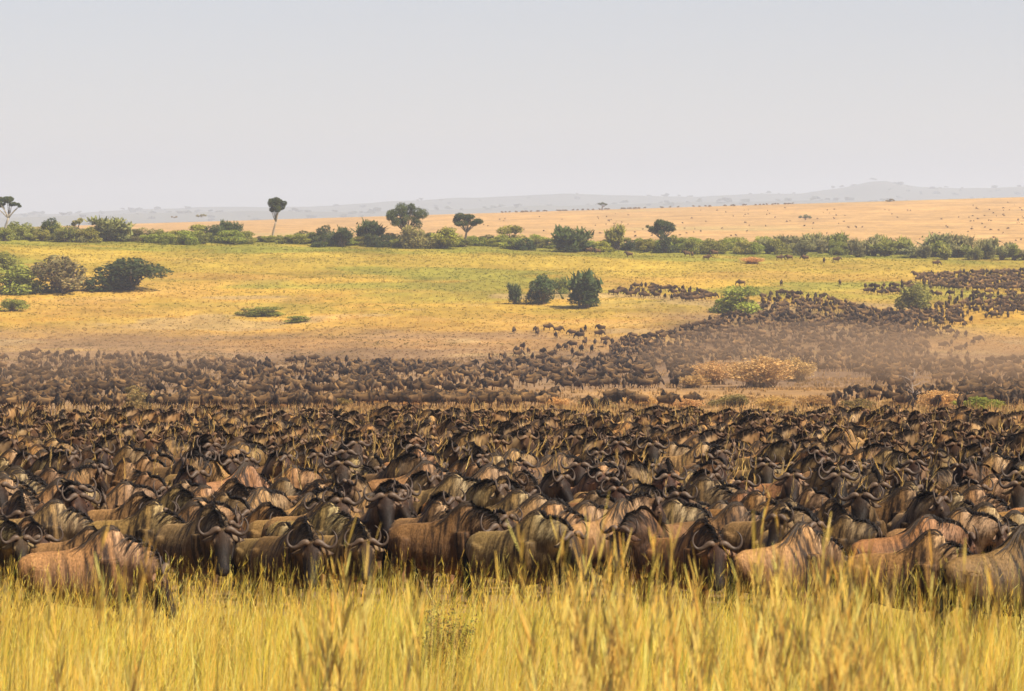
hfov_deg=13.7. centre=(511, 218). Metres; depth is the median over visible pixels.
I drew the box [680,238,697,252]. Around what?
bush
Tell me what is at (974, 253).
bush
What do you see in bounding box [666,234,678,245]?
bush
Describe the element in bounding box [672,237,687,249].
bush
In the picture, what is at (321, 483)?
wildebeest
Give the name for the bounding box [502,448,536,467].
wildebeest
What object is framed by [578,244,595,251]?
bush
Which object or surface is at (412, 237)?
bush
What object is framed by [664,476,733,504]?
wildebeest
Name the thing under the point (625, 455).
wildebeest
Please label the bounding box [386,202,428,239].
round crowned tree
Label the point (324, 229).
bush
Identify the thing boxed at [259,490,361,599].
wildebeest
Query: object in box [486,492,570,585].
wildebeest
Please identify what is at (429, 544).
wildebeest
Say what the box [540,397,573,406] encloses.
dry scrub
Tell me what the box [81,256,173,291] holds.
bush
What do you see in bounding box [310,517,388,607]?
wildebeest
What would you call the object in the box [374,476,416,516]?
wildebeest
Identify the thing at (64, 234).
bush
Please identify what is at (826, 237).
bush
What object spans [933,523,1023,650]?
wildebeest
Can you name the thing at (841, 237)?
bush
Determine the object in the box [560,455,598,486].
wildebeest
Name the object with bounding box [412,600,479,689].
wild shrub
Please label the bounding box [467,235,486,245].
bush
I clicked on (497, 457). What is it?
wildebeest
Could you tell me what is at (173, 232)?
bush
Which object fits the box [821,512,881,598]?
wildebeest
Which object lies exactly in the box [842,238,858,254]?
bush
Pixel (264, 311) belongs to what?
bush
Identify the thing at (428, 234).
bush
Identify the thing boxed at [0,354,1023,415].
valley grass
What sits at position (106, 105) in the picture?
sky
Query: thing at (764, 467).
wildebeest
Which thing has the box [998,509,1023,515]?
wildebeest
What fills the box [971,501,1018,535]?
wildebeest
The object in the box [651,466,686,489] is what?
wildebeest
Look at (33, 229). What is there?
bush
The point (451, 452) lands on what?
wildebeest
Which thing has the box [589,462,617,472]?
wildebeest
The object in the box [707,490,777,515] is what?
wildebeest
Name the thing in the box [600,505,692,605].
wildebeest
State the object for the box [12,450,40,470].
wildebeest
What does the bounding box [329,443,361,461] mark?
wildebeest
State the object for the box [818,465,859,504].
wildebeest
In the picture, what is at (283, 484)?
wildebeest
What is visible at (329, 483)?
wildebeest
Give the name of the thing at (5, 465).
wildebeest
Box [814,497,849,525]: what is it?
wildebeest
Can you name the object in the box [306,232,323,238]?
bush
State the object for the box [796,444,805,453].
wildebeest
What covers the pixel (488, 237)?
bush
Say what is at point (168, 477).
wildebeest
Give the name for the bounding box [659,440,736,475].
wildebeest
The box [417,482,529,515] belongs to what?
wildebeest
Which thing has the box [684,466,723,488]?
wildebeest
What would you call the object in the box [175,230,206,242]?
bush
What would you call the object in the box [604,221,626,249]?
bush
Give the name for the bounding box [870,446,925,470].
wildebeest
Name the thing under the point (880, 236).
bush
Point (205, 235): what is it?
bush
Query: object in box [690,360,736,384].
bush
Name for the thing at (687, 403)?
dry scrub
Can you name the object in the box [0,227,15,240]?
bush
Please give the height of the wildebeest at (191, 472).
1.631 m
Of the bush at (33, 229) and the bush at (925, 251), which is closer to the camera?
the bush at (925, 251)
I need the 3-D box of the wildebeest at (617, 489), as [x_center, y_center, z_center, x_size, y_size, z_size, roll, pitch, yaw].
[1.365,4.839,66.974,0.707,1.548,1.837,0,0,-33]
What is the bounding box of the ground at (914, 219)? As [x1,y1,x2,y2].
[0,197,1023,689]
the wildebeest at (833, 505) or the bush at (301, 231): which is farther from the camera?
the bush at (301, 231)
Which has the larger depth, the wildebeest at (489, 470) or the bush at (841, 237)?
the bush at (841, 237)
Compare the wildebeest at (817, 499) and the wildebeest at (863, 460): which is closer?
the wildebeest at (817, 499)
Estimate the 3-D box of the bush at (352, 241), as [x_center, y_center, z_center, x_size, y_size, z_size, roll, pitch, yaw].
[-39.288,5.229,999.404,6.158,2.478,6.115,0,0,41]
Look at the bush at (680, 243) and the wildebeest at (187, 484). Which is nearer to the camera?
the wildebeest at (187, 484)
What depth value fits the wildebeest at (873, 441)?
95.51 m
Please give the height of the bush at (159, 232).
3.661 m
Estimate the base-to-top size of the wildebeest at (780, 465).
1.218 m
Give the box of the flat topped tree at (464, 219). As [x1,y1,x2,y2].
[453,212,483,245]
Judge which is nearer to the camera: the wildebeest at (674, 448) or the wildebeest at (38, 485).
the wildebeest at (38, 485)
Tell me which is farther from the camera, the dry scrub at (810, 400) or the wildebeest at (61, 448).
the dry scrub at (810, 400)
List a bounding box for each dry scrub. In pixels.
[20,401,36,408]
[327,398,354,406]
[394,402,426,405]
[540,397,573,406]
[576,398,616,408]
[620,396,662,405]
[667,398,706,408]
[706,394,749,406]
[751,395,792,408]
[793,395,831,406]
[839,398,876,408]
[879,398,907,406]
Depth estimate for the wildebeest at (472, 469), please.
78.89 m
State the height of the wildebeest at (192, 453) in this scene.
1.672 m
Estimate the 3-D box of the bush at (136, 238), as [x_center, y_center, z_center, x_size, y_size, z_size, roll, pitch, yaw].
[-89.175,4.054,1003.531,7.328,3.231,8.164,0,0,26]
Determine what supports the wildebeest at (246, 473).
on the ground at (914, 219)
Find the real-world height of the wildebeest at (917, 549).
1.495 m
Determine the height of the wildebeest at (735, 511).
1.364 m
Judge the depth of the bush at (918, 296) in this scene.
812.49 m
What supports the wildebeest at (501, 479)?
on the ground at (914, 219)
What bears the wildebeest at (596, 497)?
on the ground at (914, 219)
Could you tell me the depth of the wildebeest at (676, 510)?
62.58 m
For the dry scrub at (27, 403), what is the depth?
369.58 m
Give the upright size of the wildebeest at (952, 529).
1.455 m
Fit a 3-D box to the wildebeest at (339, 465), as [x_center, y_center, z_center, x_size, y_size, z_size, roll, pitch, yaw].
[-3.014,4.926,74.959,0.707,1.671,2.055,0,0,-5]
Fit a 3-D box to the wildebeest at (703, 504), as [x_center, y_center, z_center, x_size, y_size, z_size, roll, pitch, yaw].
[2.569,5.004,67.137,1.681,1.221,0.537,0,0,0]
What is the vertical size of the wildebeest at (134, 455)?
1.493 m
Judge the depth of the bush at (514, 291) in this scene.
831.50 m
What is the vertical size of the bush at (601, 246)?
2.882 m
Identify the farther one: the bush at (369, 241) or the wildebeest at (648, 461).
the bush at (369, 241)
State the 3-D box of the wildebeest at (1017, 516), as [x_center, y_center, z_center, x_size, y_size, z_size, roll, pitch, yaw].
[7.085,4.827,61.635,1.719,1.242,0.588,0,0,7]
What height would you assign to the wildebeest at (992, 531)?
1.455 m
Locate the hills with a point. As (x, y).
(869, 191)
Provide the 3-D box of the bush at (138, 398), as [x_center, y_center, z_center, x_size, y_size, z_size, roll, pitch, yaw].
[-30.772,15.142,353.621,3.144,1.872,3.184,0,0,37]
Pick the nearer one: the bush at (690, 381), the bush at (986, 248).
the bush at (690, 381)
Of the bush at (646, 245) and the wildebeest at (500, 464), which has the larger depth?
the bush at (646, 245)
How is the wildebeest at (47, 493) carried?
on the ground at (914, 219)
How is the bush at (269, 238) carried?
on the ground at (914, 219)
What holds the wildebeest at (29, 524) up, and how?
on the ground at (914, 219)
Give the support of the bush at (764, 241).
on the ground at (914, 219)
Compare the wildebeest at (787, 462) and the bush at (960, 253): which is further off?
the bush at (960, 253)
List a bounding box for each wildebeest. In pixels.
[0,447,32,463]
[0,457,14,470]
[0,471,36,495]
[0,473,18,507]
[0,474,40,510]
[0,488,44,584]
[0,514,42,607]
[1,515,63,598]
[2,498,100,593]
[5,465,47,484]
[9,525,176,635]
[10,470,46,491]
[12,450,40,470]
[28,453,51,473]
[29,525,127,605]
[34,448,81,475]
[34,449,56,459]
[34,477,96,511]
[35,480,101,511]
[37,477,81,493]
[39,466,67,483]
[43,438,83,454]
[49,443,78,455]
[60,485,95,514]
[63,462,107,492]
[73,481,108,509]
[77,443,114,465]
[78,459,93,466]
[83,458,114,488]
[87,490,179,520]
[88,500,199,581]
[105,471,174,494]
[106,480,161,508]
[107,458,141,487]
[108,443,148,467]
[133,456,175,471]
[147,444,222,478]
[147,450,175,466]
[153,502,248,609]
[155,483,213,573]
[165,452,232,486]
[168,452,260,485]
[172,451,230,484]
[173,448,216,481]
[173,463,211,483]
[173,491,261,578]
[175,436,226,461]
[176,496,246,592]
[177,479,201,491]
[177,500,242,594]
[192,484,213,495]
[196,476,251,570]
[206,462,271,491]
[208,500,288,586]
[216,452,244,473]
[220,445,260,466]
[225,486,300,577]
[231,522,323,607]
[236,442,273,465]
[240,443,250,454]
[246,496,320,591]
[246,515,337,617]
[247,484,265,491]
[256,447,329,472]
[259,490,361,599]
[261,448,297,479]
[262,501,380,602]
[268,477,301,495]
[270,464,326,489]
[285,485,344,515]
[287,479,325,498]
[291,481,321,502]
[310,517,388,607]
[315,464,327,472]
[318,485,411,583]
[320,468,332,478]
[321,446,348,464]
[322,453,362,485]
[324,478,341,491]
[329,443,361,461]
[336,473,371,505]
[337,434,371,464]
[346,455,373,475]
[360,484,408,589]
[362,450,426,481]
[363,464,377,473]
[364,452,391,472]
[368,460,452,491]
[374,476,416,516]
[380,438,425,462]
[381,499,519,606]
[383,447,448,467]
[388,499,457,596]
[391,483,420,512]
[405,444,433,452]
[405,468,442,490]
[412,470,480,513]
[412,507,522,603]
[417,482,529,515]
[417,488,465,585]
[439,441,469,468]
[440,475,510,575]
[446,488,528,583]
[447,452,492,474]
[461,509,588,617]
[462,462,482,477]
[463,441,498,455]
[469,449,496,459]
[472,462,528,485]
[485,452,534,475]
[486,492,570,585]
[496,459,539,479]
[496,474,540,495]
[498,500,604,593]
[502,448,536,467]
[504,455,538,472]
[505,461,538,494]
[517,499,609,591]
[530,454,553,468]
[531,452,592,483]
[536,467,574,502]
[556,489,615,576]
[558,489,668,598]
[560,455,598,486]
[568,478,675,504]
[570,480,634,573]
[571,465,619,495]
[573,471,625,498]
[576,436,632,456]
[576,492,588,498]
[579,446,610,464]
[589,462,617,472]
[591,456,621,465]
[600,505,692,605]
[605,449,680,475]
[614,497,712,589]
[618,459,679,486]
[627,485,698,575]
[636,436,669,464]
[638,441,691,456]
[639,516,742,617]
[643,457,663,470]
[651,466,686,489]
[656,456,684,478]
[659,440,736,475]
[662,501,763,594]
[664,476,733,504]
[664,483,690,493]
[675,469,722,486]
[677,456,737,475]
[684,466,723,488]
[688,448,721,468]
[689,444,735,465]
[689,459,729,479]
[696,501,710,506]
[705,489,748,508]
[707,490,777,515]
[707,500,729,509]
[712,479,752,492]
[720,502,830,601]
[723,476,764,493]
[724,521,859,618]
[725,474,760,491]
[733,452,775,482]
[734,438,797,469]
[749,456,784,483]
[751,507,794,604]
[754,468,806,498]
[772,465,811,499]
[775,445,831,463]
[775,450,835,481]
[775,463,787,471]
[779,458,854,496]
[779,497,832,528]
[782,457,804,469]
[794,487,847,510]
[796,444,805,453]
[803,455,863,477]
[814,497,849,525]
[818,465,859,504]
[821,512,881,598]
[834,440,890,463]
[837,465,862,488]
[837,484,886,535]
[840,529,992,636]
[843,458,872,472]
[846,485,922,524]
[847,440,905,454]
[847,465,897,497]
[847,513,977,616]
[858,457,873,465]
[865,459,893,488]
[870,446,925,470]
[874,481,929,502]
[882,461,919,485]
[882,506,1009,553]
[883,489,892,496]
[886,488,951,532]
[891,478,923,492]
[897,453,931,485]
[903,490,975,512]
[908,449,928,468]
[918,463,958,493]
[921,446,959,474]
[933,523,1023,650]
[938,473,1013,502]
[938,478,993,496]
[947,456,1003,484]
[953,473,984,483]
[956,441,990,462]
[961,485,1020,511]
[964,452,986,459]
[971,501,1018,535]
[980,452,1013,471]
[998,451,1023,474]
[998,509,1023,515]
[999,473,1023,508]
[1001,463,1023,479]
[1002,461,1023,477]
[1003,510,1023,524]
[1007,507,1023,511]
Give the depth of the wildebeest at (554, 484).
72.04 m
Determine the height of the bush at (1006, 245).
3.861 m
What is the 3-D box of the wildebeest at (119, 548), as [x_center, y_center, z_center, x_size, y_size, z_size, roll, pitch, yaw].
[-5.163,4.518,52.406,2.087,1.495,0.773,0,0,-8]
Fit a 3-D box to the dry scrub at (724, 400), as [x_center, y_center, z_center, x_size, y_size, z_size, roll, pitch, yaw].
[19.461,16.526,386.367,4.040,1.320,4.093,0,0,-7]
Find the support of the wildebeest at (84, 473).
on the ground at (914, 219)
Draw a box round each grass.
[0,239,1023,360]
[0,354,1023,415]
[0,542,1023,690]
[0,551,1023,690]
[0,561,1018,633]
[0,572,1023,690]
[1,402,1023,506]
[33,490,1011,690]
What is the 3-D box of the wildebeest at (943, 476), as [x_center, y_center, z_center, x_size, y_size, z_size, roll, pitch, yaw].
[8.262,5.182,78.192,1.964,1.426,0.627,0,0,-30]
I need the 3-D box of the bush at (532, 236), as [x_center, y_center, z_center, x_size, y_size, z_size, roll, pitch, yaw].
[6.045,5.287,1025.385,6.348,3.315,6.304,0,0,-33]
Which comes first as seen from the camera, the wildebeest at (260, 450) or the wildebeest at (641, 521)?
the wildebeest at (641, 521)
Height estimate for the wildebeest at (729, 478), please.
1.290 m
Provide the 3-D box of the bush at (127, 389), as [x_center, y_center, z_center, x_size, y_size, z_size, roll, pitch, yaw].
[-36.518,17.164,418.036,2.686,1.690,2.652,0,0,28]
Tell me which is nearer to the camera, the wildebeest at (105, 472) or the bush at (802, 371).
the wildebeest at (105, 472)
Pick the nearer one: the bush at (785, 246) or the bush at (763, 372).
the bush at (763, 372)
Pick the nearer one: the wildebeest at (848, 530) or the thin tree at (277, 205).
the wildebeest at (848, 530)
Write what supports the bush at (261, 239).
on the ground at (914, 219)
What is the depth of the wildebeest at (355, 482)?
71.37 m
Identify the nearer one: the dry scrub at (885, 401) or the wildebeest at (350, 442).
the wildebeest at (350, 442)
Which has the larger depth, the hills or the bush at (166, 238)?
the hills
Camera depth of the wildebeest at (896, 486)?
71.74 m
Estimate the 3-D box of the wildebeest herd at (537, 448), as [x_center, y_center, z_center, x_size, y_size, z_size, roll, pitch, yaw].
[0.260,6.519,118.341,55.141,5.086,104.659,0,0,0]
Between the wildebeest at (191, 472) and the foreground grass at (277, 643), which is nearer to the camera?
the foreground grass at (277, 643)
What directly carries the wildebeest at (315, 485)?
on the ground at (914, 219)
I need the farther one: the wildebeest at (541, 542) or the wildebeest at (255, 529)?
the wildebeest at (255, 529)
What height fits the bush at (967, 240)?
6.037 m
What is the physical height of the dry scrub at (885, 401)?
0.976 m
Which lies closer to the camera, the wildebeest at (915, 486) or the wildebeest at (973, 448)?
the wildebeest at (915, 486)
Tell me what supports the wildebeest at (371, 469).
on the ground at (914, 219)
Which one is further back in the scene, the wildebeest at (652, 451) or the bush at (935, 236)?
the bush at (935, 236)
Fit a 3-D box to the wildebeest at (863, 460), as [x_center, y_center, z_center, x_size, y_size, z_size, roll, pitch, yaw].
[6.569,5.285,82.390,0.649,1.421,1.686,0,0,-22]
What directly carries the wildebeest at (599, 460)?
on the ground at (914, 219)
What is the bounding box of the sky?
[0,0,1023,213]
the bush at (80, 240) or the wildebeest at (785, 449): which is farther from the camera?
the bush at (80, 240)
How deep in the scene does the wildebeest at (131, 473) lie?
78.56 m
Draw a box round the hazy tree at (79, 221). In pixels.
[71,218,83,230]
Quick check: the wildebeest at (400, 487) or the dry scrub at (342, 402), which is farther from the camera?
the dry scrub at (342, 402)
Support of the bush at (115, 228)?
on the ground at (914, 219)
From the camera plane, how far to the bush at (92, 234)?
993.37 m
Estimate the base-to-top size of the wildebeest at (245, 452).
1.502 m
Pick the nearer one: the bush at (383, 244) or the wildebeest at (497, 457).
the wildebeest at (497, 457)
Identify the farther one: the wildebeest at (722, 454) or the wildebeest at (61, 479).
the wildebeest at (722, 454)
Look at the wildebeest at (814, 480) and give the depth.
73.24 m
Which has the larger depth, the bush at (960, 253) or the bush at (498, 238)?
the bush at (498, 238)
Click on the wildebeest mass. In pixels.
(80, 382)
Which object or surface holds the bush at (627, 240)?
on the ground at (914, 219)
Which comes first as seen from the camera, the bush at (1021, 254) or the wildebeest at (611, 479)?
the wildebeest at (611, 479)
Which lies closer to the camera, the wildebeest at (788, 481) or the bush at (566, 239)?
the wildebeest at (788, 481)
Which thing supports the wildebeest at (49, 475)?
on the ground at (914, 219)
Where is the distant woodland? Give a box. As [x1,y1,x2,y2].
[0,178,1023,224]
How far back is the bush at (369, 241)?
996.63 m
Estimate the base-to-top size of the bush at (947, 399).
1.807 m
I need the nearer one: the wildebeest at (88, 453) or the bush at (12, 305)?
the wildebeest at (88, 453)
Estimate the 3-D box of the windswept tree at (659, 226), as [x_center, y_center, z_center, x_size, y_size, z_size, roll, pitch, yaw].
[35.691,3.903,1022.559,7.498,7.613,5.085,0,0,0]
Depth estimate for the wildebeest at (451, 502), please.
63.12 m
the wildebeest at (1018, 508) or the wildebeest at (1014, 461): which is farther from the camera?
the wildebeest at (1014, 461)
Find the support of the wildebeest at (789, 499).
on the ground at (914, 219)
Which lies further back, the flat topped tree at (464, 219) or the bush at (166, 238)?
the flat topped tree at (464, 219)
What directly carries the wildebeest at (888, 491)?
on the ground at (914, 219)
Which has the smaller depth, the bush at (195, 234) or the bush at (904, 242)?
the bush at (195, 234)
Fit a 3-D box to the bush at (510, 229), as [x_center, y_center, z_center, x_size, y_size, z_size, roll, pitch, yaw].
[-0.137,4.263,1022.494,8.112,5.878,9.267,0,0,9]
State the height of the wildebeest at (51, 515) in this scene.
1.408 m
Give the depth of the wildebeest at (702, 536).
56.15 m
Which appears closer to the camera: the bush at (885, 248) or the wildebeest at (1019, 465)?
the wildebeest at (1019, 465)
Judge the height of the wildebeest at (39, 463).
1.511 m
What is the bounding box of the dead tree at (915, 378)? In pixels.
[898,369,925,404]
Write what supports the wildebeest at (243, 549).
on the ground at (914, 219)
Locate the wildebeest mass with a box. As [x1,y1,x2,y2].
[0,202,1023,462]
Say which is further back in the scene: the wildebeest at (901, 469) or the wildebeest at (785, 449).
the wildebeest at (785, 449)
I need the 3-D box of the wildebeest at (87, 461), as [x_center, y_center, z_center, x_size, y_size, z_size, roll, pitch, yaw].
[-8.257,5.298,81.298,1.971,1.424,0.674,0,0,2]
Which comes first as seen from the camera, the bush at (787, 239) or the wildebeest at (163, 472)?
the wildebeest at (163, 472)
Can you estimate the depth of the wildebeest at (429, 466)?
75.80 m
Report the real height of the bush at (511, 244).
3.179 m
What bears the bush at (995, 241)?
on the ground at (914, 219)
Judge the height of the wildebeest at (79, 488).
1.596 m
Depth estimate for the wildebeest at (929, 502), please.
62.61 m
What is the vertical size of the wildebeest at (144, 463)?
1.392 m
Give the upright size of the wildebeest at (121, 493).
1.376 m
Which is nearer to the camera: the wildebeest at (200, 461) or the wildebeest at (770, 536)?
the wildebeest at (770, 536)
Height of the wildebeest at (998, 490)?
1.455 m
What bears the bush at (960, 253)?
on the ground at (914, 219)
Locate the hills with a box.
[0,181,1023,227]
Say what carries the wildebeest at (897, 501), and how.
on the ground at (914, 219)
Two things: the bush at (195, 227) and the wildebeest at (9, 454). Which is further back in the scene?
the bush at (195, 227)
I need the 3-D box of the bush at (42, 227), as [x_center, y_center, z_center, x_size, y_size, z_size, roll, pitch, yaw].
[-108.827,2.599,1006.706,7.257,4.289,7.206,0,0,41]
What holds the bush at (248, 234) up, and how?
on the ground at (914, 219)
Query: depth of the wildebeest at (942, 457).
85.03 m
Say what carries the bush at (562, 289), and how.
on the ground at (914, 219)
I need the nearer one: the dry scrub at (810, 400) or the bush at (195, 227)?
the dry scrub at (810, 400)
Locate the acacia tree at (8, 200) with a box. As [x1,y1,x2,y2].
[0,196,21,227]
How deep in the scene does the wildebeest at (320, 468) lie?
78.75 m
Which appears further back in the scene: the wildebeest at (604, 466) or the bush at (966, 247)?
the bush at (966, 247)
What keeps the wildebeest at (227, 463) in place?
on the ground at (914, 219)
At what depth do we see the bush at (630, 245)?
1009.13 m
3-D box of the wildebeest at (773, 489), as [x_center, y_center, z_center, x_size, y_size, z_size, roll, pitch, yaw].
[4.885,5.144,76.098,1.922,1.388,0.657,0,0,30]
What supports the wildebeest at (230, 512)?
on the ground at (914, 219)
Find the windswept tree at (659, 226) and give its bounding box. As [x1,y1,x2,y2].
[646,219,675,238]
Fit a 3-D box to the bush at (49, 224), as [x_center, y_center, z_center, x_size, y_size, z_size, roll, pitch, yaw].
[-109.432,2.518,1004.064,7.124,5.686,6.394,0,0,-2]
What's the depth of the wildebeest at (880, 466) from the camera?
83.33 m
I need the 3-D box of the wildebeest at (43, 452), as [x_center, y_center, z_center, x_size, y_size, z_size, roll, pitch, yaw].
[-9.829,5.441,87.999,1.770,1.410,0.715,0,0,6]
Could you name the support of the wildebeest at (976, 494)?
on the ground at (914, 219)
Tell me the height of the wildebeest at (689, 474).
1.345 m
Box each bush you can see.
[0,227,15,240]
[0,251,23,269]
[0,264,53,294]
[0,298,30,310]
[7,221,31,232]
[11,226,41,237]
[13,226,35,239]
[28,254,94,293]
[31,229,52,240]
[38,217,59,233]
[40,221,64,229]
[48,225,78,241]
[68,226,89,242]
[74,228,102,242]
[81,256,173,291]
[84,215,134,240]
[120,229,148,241]
[120,389,153,409]
[124,385,146,393]
[130,227,157,240]
[140,234,158,242]
[155,229,167,242]
[155,233,176,244]
[168,230,180,242]
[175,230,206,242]
[176,230,201,244]
[185,224,207,236]
[194,231,212,243]
[201,224,226,242]
[212,230,248,243]
[220,220,243,233]
[234,308,256,315]
[241,231,257,241]
[242,238,256,243]
[244,306,285,316]
[255,236,266,241]
[260,235,279,241]
[274,235,291,243]
[284,316,310,322]
[285,233,311,243]
[291,230,308,239]
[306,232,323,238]
[309,224,332,242]
[310,233,337,246]
[328,225,355,246]
[341,239,357,244]
[348,236,363,244]
[349,217,389,239]
[363,233,382,246]
[372,234,393,247]
[379,232,401,243]
[388,238,402,246]
[399,225,438,248]
[422,232,437,243]
[430,226,464,248]
[456,238,472,246]
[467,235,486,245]
[477,234,494,245]
[480,238,507,246]
[492,234,507,246]
[496,225,526,241]
[500,237,524,248]
[506,281,522,303]
[513,238,536,250]
[523,273,559,303]
[528,233,547,242]
[533,237,549,247]
[544,238,553,247]
[551,224,594,251]
[554,276,570,293]
[559,268,602,307]
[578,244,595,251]
[592,241,614,251]
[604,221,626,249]
[620,240,651,250]
[623,237,635,243]
[634,238,656,251]
[654,234,679,252]
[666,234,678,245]
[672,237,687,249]
[679,374,711,387]
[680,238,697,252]
[684,236,702,248]
[688,240,715,253]
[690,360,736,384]
[695,238,724,254]
[702,240,733,253]
[708,285,761,313]
[718,354,798,387]
[723,237,739,250]
[731,240,752,254]
[733,237,746,248]
[738,257,765,263]
[743,241,765,253]
[754,236,768,250]
[758,235,773,253]
[766,238,785,253]
[771,235,800,250]
[780,242,792,253]
[780,357,817,381]
[786,243,800,252]
[792,239,816,255]
[798,232,823,251]
[813,238,828,253]
[819,233,837,252]
[827,230,849,248]
[827,239,841,254]
[834,241,850,255]
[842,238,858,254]
[851,241,866,257]
[860,239,870,254]
[862,234,881,255]
[869,239,898,255]
[873,233,891,241]
[880,237,890,242]
[894,235,914,254]
[894,282,932,312]
[898,245,917,257]
[914,232,955,255]
[914,390,958,408]
[915,244,931,258]
[929,240,945,256]
[937,243,952,259]
[945,232,973,248]
[947,241,959,257]
[950,396,1006,409]
[952,245,966,257]
[958,243,972,256]
[964,247,983,259]
[973,237,992,246]
[974,240,996,258]
[984,237,999,254]
[991,245,1009,259]
[1000,241,1018,255]
[1008,243,1021,259]
[1016,250,1023,259]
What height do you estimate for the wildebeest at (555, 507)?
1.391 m
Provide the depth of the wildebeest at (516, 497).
64.02 m
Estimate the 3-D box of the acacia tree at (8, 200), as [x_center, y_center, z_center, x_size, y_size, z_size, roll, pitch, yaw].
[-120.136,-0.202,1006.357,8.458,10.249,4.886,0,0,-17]
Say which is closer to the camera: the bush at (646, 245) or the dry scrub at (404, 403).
the dry scrub at (404, 403)
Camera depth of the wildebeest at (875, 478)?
73.85 m
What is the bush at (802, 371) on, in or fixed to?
on the ground at (914, 219)
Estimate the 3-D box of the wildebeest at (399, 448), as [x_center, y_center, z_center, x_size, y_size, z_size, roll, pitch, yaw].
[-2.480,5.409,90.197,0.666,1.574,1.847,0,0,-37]
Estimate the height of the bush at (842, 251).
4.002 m
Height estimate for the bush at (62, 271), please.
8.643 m
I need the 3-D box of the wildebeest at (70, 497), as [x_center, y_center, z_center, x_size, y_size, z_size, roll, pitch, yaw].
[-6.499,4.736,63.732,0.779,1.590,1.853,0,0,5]
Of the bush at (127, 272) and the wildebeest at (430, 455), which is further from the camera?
the bush at (127, 272)
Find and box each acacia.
[598,202,606,209]
[799,214,811,219]
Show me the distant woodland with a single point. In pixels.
(371, 211)
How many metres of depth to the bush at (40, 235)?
993.20 m
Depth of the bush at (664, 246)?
998.80 m
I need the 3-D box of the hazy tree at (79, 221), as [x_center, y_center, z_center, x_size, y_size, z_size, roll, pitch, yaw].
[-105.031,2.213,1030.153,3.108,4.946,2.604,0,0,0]
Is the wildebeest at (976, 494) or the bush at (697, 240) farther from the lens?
the bush at (697, 240)
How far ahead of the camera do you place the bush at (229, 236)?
992.70 m
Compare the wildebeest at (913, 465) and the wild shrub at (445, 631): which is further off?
the wildebeest at (913, 465)
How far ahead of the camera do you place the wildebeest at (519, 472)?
76.37 m
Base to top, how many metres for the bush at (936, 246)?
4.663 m
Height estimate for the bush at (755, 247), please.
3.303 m
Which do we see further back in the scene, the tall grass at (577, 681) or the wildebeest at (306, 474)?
the wildebeest at (306, 474)
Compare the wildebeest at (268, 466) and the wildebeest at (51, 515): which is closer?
the wildebeest at (51, 515)
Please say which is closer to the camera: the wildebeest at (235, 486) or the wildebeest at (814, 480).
the wildebeest at (235, 486)
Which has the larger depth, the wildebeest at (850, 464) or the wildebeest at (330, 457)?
the wildebeest at (330, 457)
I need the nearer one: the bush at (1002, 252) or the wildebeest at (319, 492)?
the wildebeest at (319, 492)
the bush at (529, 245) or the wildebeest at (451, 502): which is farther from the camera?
the bush at (529, 245)
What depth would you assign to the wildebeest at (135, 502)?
65.27 m
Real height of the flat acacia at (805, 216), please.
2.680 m
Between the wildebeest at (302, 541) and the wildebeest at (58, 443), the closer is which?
the wildebeest at (302, 541)
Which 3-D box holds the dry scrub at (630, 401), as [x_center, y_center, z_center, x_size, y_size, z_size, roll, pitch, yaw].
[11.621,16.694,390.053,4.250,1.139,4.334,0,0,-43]
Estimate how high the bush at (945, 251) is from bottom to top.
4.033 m
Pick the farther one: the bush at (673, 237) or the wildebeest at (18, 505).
the bush at (673, 237)
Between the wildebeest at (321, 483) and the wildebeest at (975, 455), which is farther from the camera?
the wildebeest at (975, 455)
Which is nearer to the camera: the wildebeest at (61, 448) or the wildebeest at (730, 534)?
the wildebeest at (730, 534)
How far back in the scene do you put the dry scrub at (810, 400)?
385.50 m
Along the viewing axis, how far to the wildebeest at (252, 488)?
71.49 m
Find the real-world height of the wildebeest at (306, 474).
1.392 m
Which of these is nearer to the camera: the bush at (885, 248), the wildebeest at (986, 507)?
the wildebeest at (986, 507)
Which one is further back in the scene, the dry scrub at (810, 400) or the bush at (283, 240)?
the bush at (283, 240)
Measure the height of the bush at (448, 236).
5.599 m
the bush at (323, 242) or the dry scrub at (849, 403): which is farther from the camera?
the bush at (323, 242)
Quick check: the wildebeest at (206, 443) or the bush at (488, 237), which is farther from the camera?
the bush at (488, 237)
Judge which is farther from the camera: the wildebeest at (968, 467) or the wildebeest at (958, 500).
the wildebeest at (968, 467)
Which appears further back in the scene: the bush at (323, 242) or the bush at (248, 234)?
the bush at (248, 234)
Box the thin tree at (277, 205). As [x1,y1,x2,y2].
[267,197,287,237]
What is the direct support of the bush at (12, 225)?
on the ground at (914, 219)
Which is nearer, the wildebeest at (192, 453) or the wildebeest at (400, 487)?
the wildebeest at (400, 487)
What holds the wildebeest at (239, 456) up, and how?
on the ground at (914, 219)
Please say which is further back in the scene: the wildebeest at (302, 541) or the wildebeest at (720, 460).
the wildebeest at (720, 460)
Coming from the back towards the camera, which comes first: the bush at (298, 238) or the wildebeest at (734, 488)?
the bush at (298, 238)
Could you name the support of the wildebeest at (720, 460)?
on the ground at (914, 219)
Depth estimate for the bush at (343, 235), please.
993.36 m
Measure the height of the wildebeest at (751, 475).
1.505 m
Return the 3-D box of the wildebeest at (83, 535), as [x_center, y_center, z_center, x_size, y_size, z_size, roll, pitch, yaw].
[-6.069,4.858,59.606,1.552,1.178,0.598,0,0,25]
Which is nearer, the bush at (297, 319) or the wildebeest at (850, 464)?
the wildebeest at (850, 464)

